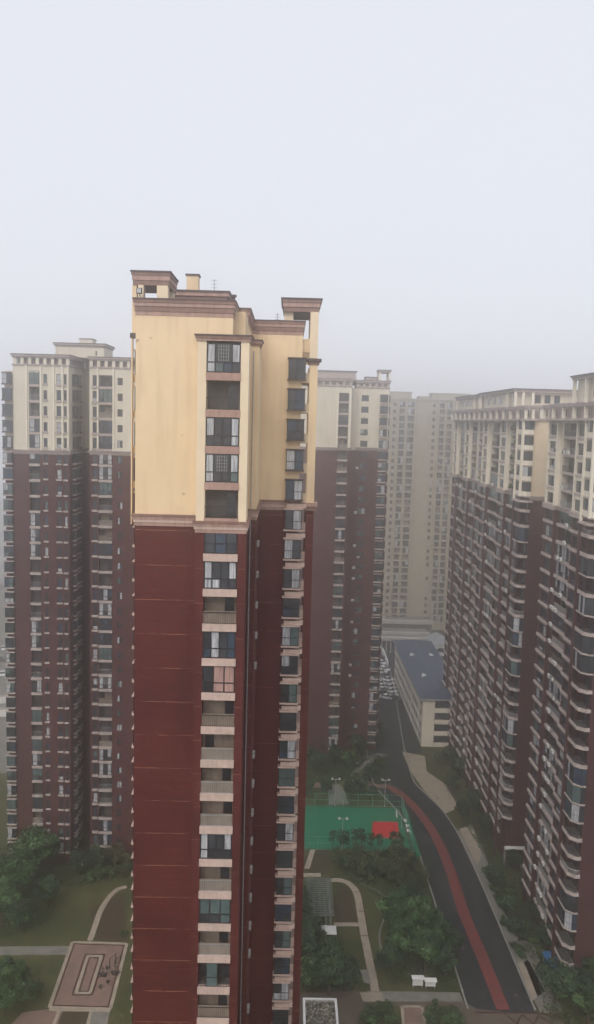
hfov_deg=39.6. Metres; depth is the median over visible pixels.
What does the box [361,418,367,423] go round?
window
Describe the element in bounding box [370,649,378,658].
bay window
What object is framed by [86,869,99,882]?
shrub
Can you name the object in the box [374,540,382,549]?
bay window
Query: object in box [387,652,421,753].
car park
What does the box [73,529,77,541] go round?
side bay window
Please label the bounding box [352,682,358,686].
window
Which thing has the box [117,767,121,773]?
small window
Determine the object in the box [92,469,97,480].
narrow window
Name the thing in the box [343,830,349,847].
tree
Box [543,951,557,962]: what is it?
bike shelter
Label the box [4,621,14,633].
corner bay window
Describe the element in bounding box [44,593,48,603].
narrow window
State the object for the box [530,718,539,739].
pier window
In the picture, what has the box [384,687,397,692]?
parked car
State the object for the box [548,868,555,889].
pier window
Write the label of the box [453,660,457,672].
pier window
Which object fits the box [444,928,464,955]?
tree
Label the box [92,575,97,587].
narrow window
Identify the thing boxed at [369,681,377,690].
bay window
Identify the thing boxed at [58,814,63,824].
narrow window
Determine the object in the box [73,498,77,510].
side bay window
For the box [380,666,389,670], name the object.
parked car
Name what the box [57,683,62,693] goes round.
narrow window
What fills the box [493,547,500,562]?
pier window
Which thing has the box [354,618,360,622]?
window
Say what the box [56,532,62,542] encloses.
narrow window
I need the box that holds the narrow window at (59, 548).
[56,547,62,558]
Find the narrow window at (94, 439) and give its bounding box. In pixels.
[92,438,97,449]
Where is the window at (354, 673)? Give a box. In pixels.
[352,671,358,676]
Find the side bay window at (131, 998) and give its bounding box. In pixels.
[130,974,132,999]
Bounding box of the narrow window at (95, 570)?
[92,560,97,572]
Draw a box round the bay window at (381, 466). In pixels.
[377,462,385,471]
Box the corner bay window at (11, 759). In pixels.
[6,755,16,767]
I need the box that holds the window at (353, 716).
[351,714,357,718]
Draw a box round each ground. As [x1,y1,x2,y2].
[0,496,593,1023]
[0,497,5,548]
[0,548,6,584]
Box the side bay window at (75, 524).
[73,513,77,526]
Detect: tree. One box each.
[0,842,13,858]
[0,848,7,866]
[0,849,38,893]
[0,881,20,925]
[0,979,18,1017]
[4,895,38,931]
[10,824,60,877]
[12,976,38,1011]
[33,874,61,908]
[68,848,92,875]
[88,843,109,868]
[105,842,125,863]
[116,853,132,876]
[300,950,322,991]
[301,933,317,957]
[302,900,313,916]
[302,912,326,941]
[303,883,311,904]
[306,778,314,796]
[307,745,315,759]
[309,750,326,771]
[313,934,344,958]
[314,953,347,995]
[320,779,332,794]
[327,744,342,763]
[329,830,336,850]
[331,847,347,868]
[332,952,361,990]
[337,829,345,843]
[340,749,355,767]
[340,847,360,871]
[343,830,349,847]
[344,778,359,796]
[350,735,366,755]
[350,828,359,843]
[352,841,366,855]
[352,853,370,867]
[357,778,367,793]
[357,828,366,844]
[357,859,374,880]
[362,762,377,780]
[366,785,378,799]
[366,832,374,851]
[366,848,383,865]
[371,855,389,876]
[373,755,384,766]
[373,943,404,974]
[375,732,381,744]
[375,833,383,845]
[375,887,412,924]
[378,721,387,734]
[382,844,399,860]
[385,863,406,887]
[385,915,425,962]
[387,850,402,868]
[388,831,397,844]
[394,856,412,874]
[395,832,404,845]
[397,843,414,856]
[399,882,423,898]
[403,850,420,871]
[404,893,443,930]
[410,926,445,971]
[413,863,430,883]
[420,914,455,938]
[430,939,459,976]
[441,745,457,763]
[444,771,462,792]
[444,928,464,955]
[450,756,465,777]
[454,798,471,818]
[466,788,481,813]
[477,812,492,835]
[485,865,503,886]
[498,894,519,916]
[505,848,523,871]
[506,915,529,941]
[518,873,522,886]
[524,897,545,918]
[534,957,573,1003]
[536,920,551,947]
[560,965,593,1011]
[572,981,593,1022]
[582,956,593,975]
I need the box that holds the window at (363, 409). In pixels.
[361,407,368,412]
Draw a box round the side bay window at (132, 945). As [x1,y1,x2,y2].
[130,945,132,969]
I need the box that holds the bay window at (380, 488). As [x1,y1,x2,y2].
[376,485,384,494]
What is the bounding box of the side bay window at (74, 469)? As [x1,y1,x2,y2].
[72,468,77,479]
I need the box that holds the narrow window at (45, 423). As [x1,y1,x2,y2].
[43,422,47,432]
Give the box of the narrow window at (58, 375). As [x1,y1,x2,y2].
[55,374,61,385]
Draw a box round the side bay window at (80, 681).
[78,671,82,684]
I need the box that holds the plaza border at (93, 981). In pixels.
[48,941,127,1009]
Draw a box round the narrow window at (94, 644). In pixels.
[92,634,97,646]
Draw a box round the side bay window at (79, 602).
[77,600,82,612]
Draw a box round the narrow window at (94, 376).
[91,375,97,387]
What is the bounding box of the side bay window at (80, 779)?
[78,770,82,783]
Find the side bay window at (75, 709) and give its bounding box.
[73,705,78,719]
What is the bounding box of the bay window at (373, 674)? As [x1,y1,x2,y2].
[370,670,377,679]
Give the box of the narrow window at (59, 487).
[56,485,61,496]
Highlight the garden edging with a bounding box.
[360,883,385,948]
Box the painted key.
[372,822,399,838]
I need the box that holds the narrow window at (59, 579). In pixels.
[57,578,62,588]
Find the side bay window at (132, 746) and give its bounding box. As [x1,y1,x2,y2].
[131,725,133,747]
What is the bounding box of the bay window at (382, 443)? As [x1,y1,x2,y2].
[378,440,386,449]
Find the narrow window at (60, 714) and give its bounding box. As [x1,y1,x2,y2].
[57,713,63,723]
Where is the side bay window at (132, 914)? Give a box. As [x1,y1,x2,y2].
[131,914,132,938]
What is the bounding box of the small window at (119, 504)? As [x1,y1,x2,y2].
[117,502,121,508]
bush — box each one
[0,955,25,982]
[19,966,32,980]
[33,977,45,994]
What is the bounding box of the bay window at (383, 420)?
[379,417,387,426]
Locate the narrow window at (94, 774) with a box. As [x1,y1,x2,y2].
[92,765,97,776]
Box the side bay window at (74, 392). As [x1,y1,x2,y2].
[72,390,77,402]
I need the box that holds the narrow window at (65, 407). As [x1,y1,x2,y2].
[63,406,67,417]
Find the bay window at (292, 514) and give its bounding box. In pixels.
[284,508,302,531]
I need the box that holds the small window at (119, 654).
[117,652,121,657]
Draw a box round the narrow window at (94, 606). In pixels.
[92,605,97,616]
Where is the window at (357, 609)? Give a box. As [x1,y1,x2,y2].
[354,607,360,612]
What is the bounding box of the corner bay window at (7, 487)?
[2,483,13,495]
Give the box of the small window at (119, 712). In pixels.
[117,710,121,715]
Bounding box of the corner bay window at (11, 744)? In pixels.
[6,740,16,752]
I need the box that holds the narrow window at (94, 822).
[92,821,97,832]
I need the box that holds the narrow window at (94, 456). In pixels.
[92,455,97,465]
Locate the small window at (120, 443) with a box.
[118,441,122,447]
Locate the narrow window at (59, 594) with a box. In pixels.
[57,593,62,604]
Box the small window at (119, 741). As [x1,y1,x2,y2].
[117,739,121,744]
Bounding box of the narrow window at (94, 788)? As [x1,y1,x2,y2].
[92,779,97,790]
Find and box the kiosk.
[320,925,336,940]
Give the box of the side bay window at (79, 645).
[77,643,82,656]
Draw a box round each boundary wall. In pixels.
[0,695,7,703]
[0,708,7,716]
[382,648,387,666]
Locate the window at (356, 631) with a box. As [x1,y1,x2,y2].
[354,628,360,633]
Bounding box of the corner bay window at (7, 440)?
[2,436,12,448]
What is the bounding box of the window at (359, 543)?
[357,541,363,546]
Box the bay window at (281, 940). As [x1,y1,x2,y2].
[273,926,291,949]
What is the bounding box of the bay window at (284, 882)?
[275,873,292,896]
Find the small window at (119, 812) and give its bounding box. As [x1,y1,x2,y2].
[117,810,121,815]
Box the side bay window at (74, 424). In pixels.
[72,422,77,433]
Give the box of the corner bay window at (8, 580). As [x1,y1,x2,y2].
[4,576,14,588]
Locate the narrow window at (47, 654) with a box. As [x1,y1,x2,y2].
[45,653,49,663]
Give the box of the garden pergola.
[306,877,334,924]
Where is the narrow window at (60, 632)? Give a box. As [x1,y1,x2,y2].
[57,623,62,634]
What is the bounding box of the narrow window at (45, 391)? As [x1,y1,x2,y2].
[43,390,47,400]
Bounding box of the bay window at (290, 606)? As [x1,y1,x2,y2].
[281,595,300,618]
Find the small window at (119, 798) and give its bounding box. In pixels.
[117,795,121,801]
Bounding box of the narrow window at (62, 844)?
[58,843,63,853]
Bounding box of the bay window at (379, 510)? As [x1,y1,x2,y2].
[376,507,383,516]
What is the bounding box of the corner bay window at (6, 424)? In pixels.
[2,420,12,432]
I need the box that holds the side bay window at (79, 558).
[77,556,81,568]
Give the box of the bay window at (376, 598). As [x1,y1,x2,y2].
[372,595,380,604]
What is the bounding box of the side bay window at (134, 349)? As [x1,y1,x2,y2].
[134,349,135,381]
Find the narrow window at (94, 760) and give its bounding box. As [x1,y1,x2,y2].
[92,751,97,762]
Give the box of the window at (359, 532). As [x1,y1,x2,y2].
[357,530,363,535]
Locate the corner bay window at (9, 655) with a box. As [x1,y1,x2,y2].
[5,651,15,663]
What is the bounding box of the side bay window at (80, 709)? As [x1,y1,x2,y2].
[78,700,82,713]
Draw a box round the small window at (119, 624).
[117,622,121,628]
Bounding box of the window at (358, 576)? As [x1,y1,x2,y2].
[356,574,362,579]
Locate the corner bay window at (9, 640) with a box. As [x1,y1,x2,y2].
[4,636,14,648]
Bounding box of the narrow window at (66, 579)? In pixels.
[64,578,68,589]
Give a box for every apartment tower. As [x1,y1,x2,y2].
[1,338,134,863]
[130,270,322,1023]
[296,370,391,755]
[382,391,471,630]
[442,388,577,866]
[521,372,593,978]
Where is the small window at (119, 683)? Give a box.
[117,681,121,687]
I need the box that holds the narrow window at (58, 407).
[56,406,61,417]
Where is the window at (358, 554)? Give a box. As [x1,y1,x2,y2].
[356,552,362,557]
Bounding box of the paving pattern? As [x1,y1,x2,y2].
[476,1012,592,1023]
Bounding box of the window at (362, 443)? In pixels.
[360,441,366,446]
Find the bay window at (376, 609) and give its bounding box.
[372,606,380,615]
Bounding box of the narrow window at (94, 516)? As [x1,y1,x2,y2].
[92,515,97,526]
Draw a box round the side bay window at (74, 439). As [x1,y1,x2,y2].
[72,437,77,448]
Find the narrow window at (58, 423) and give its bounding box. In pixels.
[56,422,61,433]
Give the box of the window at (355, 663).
[353,661,359,665]
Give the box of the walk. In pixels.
[403,1007,423,1023]
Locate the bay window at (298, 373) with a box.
[287,357,306,380]
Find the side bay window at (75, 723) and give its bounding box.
[73,720,78,733]
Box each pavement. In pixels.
[402,752,456,812]
[458,824,542,1012]
[460,826,481,863]
[518,960,543,1000]
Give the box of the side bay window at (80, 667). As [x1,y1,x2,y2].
[78,657,82,670]
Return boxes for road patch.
[422,836,432,843]
[444,875,450,887]
[446,897,457,912]
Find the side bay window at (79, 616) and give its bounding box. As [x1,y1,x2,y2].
[77,614,82,627]
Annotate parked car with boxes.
[379,689,387,694]
[379,693,391,699]
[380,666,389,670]
[383,676,394,680]
[384,680,394,684]
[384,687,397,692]
[385,684,396,688]
[386,691,398,695]
[389,695,401,700]
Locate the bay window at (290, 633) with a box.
[281,624,299,647]
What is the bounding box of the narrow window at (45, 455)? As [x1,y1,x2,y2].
[43,454,47,464]
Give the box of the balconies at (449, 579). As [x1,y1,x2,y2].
[442,562,450,687]
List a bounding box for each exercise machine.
[98,968,107,976]
[111,966,119,974]
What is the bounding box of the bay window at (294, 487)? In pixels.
[284,478,303,501]
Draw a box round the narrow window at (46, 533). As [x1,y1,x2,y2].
[44,532,48,542]
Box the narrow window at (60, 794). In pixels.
[58,785,63,796]
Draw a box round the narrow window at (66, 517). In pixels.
[64,516,67,527]
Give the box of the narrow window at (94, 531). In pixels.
[92,530,97,541]
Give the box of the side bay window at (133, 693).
[132,693,133,715]
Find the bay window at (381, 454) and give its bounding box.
[378,451,386,460]
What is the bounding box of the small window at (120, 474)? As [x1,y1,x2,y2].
[118,471,122,478]
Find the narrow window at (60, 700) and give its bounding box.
[57,698,63,708]
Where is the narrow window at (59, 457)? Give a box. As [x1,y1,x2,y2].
[56,454,61,464]
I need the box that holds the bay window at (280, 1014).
[271,1004,289,1023]
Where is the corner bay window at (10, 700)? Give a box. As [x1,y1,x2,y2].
[5,696,15,708]
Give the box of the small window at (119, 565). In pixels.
[117,563,121,569]
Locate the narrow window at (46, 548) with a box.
[44,547,48,557]
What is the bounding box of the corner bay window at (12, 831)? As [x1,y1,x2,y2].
[7,827,17,839]
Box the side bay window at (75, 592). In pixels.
[73,588,77,601]
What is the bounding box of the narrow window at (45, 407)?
[43,406,47,416]
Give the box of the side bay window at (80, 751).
[78,742,82,755]
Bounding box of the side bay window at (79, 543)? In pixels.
[77,541,81,553]
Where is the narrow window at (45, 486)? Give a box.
[43,485,48,495]
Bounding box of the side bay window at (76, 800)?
[74,790,78,805]
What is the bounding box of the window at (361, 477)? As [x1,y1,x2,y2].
[359,474,365,480]
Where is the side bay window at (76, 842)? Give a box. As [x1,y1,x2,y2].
[74,832,78,847]
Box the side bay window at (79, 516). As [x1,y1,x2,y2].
[77,512,81,523]
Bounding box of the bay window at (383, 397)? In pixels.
[380,394,388,403]
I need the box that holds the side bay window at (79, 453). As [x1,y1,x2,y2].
[77,452,81,463]
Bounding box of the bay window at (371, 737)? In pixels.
[367,734,375,743]
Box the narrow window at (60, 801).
[58,800,63,810]
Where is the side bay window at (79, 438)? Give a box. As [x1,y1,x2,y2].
[77,437,81,448]
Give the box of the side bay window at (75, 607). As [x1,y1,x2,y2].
[73,603,77,616]
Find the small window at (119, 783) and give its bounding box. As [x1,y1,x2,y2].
[117,781,121,787]
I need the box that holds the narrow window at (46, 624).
[44,623,49,633]
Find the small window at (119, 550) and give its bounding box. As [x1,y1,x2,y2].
[117,548,121,554]
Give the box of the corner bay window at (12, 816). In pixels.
[7,812,16,824]
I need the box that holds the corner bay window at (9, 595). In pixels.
[4,591,14,603]
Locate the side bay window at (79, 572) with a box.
[77,570,81,583]
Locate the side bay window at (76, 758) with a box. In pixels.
[74,748,78,762]
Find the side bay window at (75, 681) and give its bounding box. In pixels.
[73,676,78,690]
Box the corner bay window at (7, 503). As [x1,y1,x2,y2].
[3,499,13,511]
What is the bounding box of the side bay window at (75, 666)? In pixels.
[73,662,78,675]
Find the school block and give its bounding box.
[393,640,452,746]
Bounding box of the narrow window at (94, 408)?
[92,407,97,418]
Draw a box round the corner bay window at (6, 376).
[1,372,11,384]
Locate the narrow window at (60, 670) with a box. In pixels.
[57,668,62,679]
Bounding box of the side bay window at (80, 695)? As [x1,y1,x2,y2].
[78,686,82,699]
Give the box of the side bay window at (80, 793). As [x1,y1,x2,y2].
[78,783,82,797]
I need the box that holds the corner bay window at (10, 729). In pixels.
[6,725,15,737]
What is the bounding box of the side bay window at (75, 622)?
[73,618,77,631]
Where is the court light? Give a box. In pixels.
[331,778,339,805]
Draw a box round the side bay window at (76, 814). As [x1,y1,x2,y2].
[74,804,78,819]
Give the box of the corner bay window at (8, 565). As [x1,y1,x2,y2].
[3,560,13,572]
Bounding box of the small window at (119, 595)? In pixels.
[117,593,121,598]
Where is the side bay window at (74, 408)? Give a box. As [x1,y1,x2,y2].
[72,406,77,417]
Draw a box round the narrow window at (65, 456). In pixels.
[63,455,67,465]
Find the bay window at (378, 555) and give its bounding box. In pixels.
[374,551,382,560]
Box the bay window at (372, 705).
[368,702,376,711]
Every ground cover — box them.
[0,859,57,937]
[49,845,129,886]
[301,878,348,989]
[306,754,388,782]
[342,852,455,983]
[460,811,593,1023]
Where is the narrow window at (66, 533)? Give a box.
[64,532,67,543]
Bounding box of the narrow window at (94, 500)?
[92,499,97,511]
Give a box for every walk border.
[400,1006,404,1023]
[402,1005,421,1006]
[420,1006,426,1023]
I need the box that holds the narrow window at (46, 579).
[44,578,48,588]
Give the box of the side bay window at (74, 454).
[72,452,77,464]
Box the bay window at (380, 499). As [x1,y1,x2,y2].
[376,496,384,505]
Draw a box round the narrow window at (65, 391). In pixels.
[63,390,66,401]
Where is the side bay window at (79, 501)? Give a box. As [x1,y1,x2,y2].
[77,497,81,508]
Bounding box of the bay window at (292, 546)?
[283,537,301,560]
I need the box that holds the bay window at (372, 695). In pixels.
[369,692,376,700]
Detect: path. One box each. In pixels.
[0,946,68,954]
[12,1009,62,1023]
[87,886,126,940]
[90,1012,109,1023]
[303,873,320,876]
[304,849,314,868]
[310,783,322,787]
[328,784,348,803]
[331,878,378,990]
[334,923,358,925]
[354,753,387,772]
[360,969,370,983]
[360,992,383,1001]
[367,784,387,787]
[367,991,462,1001]
[386,785,509,1009]
[514,940,562,1012]
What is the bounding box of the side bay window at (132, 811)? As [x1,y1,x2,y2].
[131,788,133,812]
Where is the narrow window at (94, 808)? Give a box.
[92,807,97,818]
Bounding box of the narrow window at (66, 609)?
[64,608,68,619]
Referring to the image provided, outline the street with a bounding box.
[0,588,8,772]
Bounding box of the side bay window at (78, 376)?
[77,375,81,387]
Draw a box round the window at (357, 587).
[355,585,361,590]
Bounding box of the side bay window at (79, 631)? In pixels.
[77,628,82,641]
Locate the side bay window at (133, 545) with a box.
[132,525,134,546]
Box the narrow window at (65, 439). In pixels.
[63,438,67,449]
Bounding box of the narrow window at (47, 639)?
[44,638,49,648]
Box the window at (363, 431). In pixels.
[360,429,367,435]
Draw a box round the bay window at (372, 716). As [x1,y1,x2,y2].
[368,713,375,722]
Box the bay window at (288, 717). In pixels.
[279,709,297,732]
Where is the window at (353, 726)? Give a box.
[350,724,356,729]
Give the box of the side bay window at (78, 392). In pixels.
[77,391,81,402]
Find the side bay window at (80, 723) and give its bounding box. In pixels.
[78,714,82,727]
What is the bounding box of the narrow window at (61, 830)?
[59,828,63,839]
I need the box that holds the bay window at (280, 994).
[272,978,289,1002]
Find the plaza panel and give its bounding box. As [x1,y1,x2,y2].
[52,943,124,1006]
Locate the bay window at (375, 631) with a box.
[371,628,379,636]
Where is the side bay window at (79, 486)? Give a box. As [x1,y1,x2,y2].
[77,482,81,493]
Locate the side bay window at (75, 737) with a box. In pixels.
[73,734,78,748]
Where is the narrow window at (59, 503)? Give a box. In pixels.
[56,501,61,511]
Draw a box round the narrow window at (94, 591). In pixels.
[92,590,97,601]
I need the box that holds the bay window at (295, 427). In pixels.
[286,418,304,440]
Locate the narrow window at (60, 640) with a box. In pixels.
[57,638,62,649]
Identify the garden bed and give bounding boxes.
[356,1004,401,1023]
[426,1006,466,1023]
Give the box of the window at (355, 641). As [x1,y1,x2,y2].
[353,639,359,644]
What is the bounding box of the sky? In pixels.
[0,0,593,495]
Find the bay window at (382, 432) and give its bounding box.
[378,428,386,437]
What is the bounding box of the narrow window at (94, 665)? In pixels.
[92,664,97,675]
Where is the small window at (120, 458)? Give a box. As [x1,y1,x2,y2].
[118,456,122,462]
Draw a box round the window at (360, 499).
[358,497,364,502]
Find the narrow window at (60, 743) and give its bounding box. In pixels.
[58,742,63,752]
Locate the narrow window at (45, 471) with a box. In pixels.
[43,470,47,479]
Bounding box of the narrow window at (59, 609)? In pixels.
[57,608,62,619]
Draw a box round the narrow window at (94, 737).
[92,736,97,748]
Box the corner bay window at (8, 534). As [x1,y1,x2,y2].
[3,530,13,542]
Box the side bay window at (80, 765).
[78,756,82,769]
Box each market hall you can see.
[381,628,429,652]
[382,616,432,633]
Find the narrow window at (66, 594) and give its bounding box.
[64,593,68,604]
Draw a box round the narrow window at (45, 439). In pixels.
[43,438,47,448]
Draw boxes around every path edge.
[49,1009,110,1011]
[52,1011,60,1023]
[86,1011,92,1023]
[332,878,379,990]
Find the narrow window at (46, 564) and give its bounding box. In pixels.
[44,563,48,572]
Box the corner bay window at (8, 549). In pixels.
[3,545,13,557]
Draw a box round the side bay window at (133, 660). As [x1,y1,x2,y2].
[132,660,133,682]
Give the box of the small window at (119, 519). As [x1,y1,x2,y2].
[117,517,121,523]
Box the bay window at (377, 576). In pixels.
[373,573,381,582]
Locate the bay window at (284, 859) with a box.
[275,846,293,869]
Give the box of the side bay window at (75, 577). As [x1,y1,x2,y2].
[73,573,77,586]
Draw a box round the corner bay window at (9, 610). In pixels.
[4,606,14,618]
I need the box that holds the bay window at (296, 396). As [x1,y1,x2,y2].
[286,388,305,410]
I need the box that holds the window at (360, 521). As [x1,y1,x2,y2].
[357,519,364,524]
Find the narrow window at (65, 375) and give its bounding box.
[63,374,66,385]
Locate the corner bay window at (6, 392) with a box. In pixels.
[1,388,11,400]
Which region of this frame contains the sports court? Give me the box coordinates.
[295,806,409,849]
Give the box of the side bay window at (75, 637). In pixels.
[73,633,78,646]
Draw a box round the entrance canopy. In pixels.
[503,846,524,865]
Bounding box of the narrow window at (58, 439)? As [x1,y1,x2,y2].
[56,438,61,449]
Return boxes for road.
[367,653,534,1012]
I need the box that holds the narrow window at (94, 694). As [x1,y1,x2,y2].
[92,693,97,704]
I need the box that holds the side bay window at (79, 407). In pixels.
[77,406,81,417]
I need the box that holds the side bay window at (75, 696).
[73,691,78,704]
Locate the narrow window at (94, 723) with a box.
[92,722,97,733]
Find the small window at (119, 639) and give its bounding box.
[117,637,121,643]
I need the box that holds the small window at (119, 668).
[117,666,121,672]
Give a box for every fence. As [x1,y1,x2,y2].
[307,793,413,850]
[403,808,420,856]
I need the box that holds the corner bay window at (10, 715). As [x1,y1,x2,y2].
[6,711,15,723]
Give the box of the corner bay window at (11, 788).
[6,784,16,796]
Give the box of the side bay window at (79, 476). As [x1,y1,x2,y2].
[77,467,81,478]
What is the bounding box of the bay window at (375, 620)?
[372,617,379,626]
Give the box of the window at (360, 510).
[358,508,364,513]
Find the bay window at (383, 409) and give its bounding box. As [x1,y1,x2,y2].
[379,406,387,414]
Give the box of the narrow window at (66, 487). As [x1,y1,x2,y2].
[63,485,67,496]
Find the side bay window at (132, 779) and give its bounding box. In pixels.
[131,757,133,780]
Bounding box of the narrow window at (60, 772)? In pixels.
[58,771,63,781]
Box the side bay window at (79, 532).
[77,526,81,538]
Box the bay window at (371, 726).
[368,723,375,732]
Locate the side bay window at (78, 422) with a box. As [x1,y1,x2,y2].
[77,421,81,433]
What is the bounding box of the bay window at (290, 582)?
[282,566,300,589]
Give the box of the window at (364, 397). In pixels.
[362,395,368,400]
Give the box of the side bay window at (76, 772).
[74,762,78,776]
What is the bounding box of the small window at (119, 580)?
[117,578,121,584]
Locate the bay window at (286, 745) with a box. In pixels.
[278,736,296,760]
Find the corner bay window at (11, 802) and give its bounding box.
[7,798,16,810]
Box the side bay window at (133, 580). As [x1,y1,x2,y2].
[132,559,134,581]
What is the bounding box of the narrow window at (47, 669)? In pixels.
[45,668,49,678]
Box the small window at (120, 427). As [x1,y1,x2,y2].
[118,425,122,431]
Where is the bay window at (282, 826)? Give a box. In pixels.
[276,819,294,842]
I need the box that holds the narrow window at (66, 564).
[64,563,68,573]
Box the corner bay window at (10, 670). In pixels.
[5,666,15,678]
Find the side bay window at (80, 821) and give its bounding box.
[78,811,82,825]
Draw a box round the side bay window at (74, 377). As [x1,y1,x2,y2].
[72,374,77,386]
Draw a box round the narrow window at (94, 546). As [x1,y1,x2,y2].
[92,545,97,557]
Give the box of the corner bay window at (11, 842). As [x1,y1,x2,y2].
[8,841,17,853]
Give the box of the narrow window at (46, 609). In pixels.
[44,608,48,618]
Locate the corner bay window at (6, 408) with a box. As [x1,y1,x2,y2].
[1,404,12,416]
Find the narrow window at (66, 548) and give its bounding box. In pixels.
[64,547,67,558]
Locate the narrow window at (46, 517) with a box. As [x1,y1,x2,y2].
[44,516,48,526]
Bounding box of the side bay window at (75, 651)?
[73,647,78,660]
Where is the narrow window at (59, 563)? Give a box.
[56,562,62,573]
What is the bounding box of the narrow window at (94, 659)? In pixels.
[92,649,97,661]
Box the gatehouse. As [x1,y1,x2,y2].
[426,632,444,659]
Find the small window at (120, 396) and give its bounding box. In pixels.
[118,394,122,400]
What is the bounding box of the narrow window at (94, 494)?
[92,484,97,496]
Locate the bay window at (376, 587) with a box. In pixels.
[373,584,380,593]
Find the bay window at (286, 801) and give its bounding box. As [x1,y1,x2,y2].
[277,791,294,815]
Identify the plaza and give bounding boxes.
[299,991,565,1023]
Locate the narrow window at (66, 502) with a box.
[63,501,67,512]
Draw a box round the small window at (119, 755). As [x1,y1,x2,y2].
[117,753,121,758]
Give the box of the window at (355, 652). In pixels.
[353,650,359,655]
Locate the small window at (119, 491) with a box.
[117,487,121,493]
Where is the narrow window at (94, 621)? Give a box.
[92,620,97,631]
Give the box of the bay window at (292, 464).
[285,449,304,471]
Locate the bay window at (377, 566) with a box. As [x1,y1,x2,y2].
[374,562,381,571]
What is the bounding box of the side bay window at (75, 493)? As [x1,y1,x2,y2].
[73,483,77,495]
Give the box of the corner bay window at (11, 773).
[6,769,16,781]
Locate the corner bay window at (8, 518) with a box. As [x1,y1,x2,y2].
[3,514,13,526]
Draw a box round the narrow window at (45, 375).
[42,374,47,384]
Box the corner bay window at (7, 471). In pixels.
[2,467,12,479]
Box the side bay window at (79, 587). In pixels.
[77,585,82,597]
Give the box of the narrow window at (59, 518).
[56,516,62,527]
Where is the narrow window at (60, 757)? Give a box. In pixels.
[58,756,63,767]
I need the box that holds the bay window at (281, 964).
[273,952,290,976]
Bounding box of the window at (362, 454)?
[360,452,366,457]
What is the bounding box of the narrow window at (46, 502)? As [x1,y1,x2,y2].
[43,501,48,511]
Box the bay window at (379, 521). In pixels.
[375,518,383,527]
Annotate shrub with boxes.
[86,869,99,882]
[94,863,109,879]
[106,864,120,876]
[118,929,129,937]
[358,1008,377,1023]
[363,1002,385,1020]
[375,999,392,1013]
[383,1006,401,1023]
[422,1010,438,1023]
[426,998,444,1014]
[437,1004,458,1023]
[449,1012,465,1023]
[481,866,487,872]
[489,883,500,892]
[492,893,502,900]
[499,914,509,925]
[509,941,521,947]
[514,946,527,957]
[526,932,539,942]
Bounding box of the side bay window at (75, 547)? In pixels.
[73,544,77,556]
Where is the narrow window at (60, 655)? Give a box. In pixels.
[57,653,62,664]
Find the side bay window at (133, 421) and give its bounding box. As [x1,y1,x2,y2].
[133,421,134,452]
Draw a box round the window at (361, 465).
[359,463,366,468]
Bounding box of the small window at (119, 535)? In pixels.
[117,532,121,539]
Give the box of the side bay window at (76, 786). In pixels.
[74,776,78,790]
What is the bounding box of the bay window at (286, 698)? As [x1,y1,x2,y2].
[279,681,297,704]
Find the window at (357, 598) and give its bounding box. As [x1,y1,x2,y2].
[355,596,361,601]
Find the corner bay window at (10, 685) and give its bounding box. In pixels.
[5,681,15,693]
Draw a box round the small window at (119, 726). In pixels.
[117,724,121,730]
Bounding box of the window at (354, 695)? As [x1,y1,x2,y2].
[351,692,357,697]
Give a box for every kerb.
[366,749,468,1008]
[386,653,535,1009]
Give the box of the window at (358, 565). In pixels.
[356,563,362,568]
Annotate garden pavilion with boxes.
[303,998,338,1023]
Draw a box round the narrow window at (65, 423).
[63,422,67,433]
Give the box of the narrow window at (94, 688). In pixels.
[92,678,97,690]
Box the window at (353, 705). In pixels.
[351,703,357,708]
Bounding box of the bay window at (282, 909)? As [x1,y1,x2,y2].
[274,899,291,923]
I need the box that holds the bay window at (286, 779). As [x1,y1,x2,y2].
[277,764,295,788]
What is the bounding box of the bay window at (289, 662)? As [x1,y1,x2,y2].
[280,652,298,676]
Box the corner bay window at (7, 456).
[2,452,12,463]
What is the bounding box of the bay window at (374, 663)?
[370,660,378,669]
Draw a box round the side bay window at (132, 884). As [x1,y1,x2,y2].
[131,884,132,907]
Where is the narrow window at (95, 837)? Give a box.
[92,835,97,845]
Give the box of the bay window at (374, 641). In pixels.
[371,638,378,647]
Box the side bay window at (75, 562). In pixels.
[73,559,77,571]
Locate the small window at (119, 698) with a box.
[117,695,121,701]
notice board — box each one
[411,975,424,985]
[424,977,436,988]
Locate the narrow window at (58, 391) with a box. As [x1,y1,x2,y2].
[55,390,61,401]
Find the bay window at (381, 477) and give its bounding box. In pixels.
[377,474,385,482]
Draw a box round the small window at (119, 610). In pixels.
[117,607,121,613]
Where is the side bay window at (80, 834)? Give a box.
[78,824,82,839]
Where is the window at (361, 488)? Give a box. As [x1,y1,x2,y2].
[359,486,365,491]
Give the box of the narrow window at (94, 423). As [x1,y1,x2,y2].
[92,422,97,434]
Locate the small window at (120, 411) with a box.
[118,409,122,416]
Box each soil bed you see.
[58,1011,88,1023]
[89,892,127,940]
[304,850,333,874]
[332,884,356,922]
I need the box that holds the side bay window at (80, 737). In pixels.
[78,728,82,741]
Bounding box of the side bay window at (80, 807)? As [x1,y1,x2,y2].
[78,797,82,811]
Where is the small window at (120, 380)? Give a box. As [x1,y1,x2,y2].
[118,378,122,384]
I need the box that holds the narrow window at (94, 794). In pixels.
[92,793,97,804]
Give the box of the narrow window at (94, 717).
[92,707,97,719]
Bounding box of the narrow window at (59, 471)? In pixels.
[56,469,61,480]
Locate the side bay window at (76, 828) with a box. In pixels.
[74,818,78,833]
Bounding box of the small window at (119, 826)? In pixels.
[117,824,121,829]
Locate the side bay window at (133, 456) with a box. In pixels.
[133,456,134,487]
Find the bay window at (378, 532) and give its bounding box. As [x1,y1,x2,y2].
[375,529,382,538]
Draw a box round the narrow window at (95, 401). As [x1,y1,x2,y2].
[91,391,97,403]
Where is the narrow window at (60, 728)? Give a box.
[57,727,63,738]

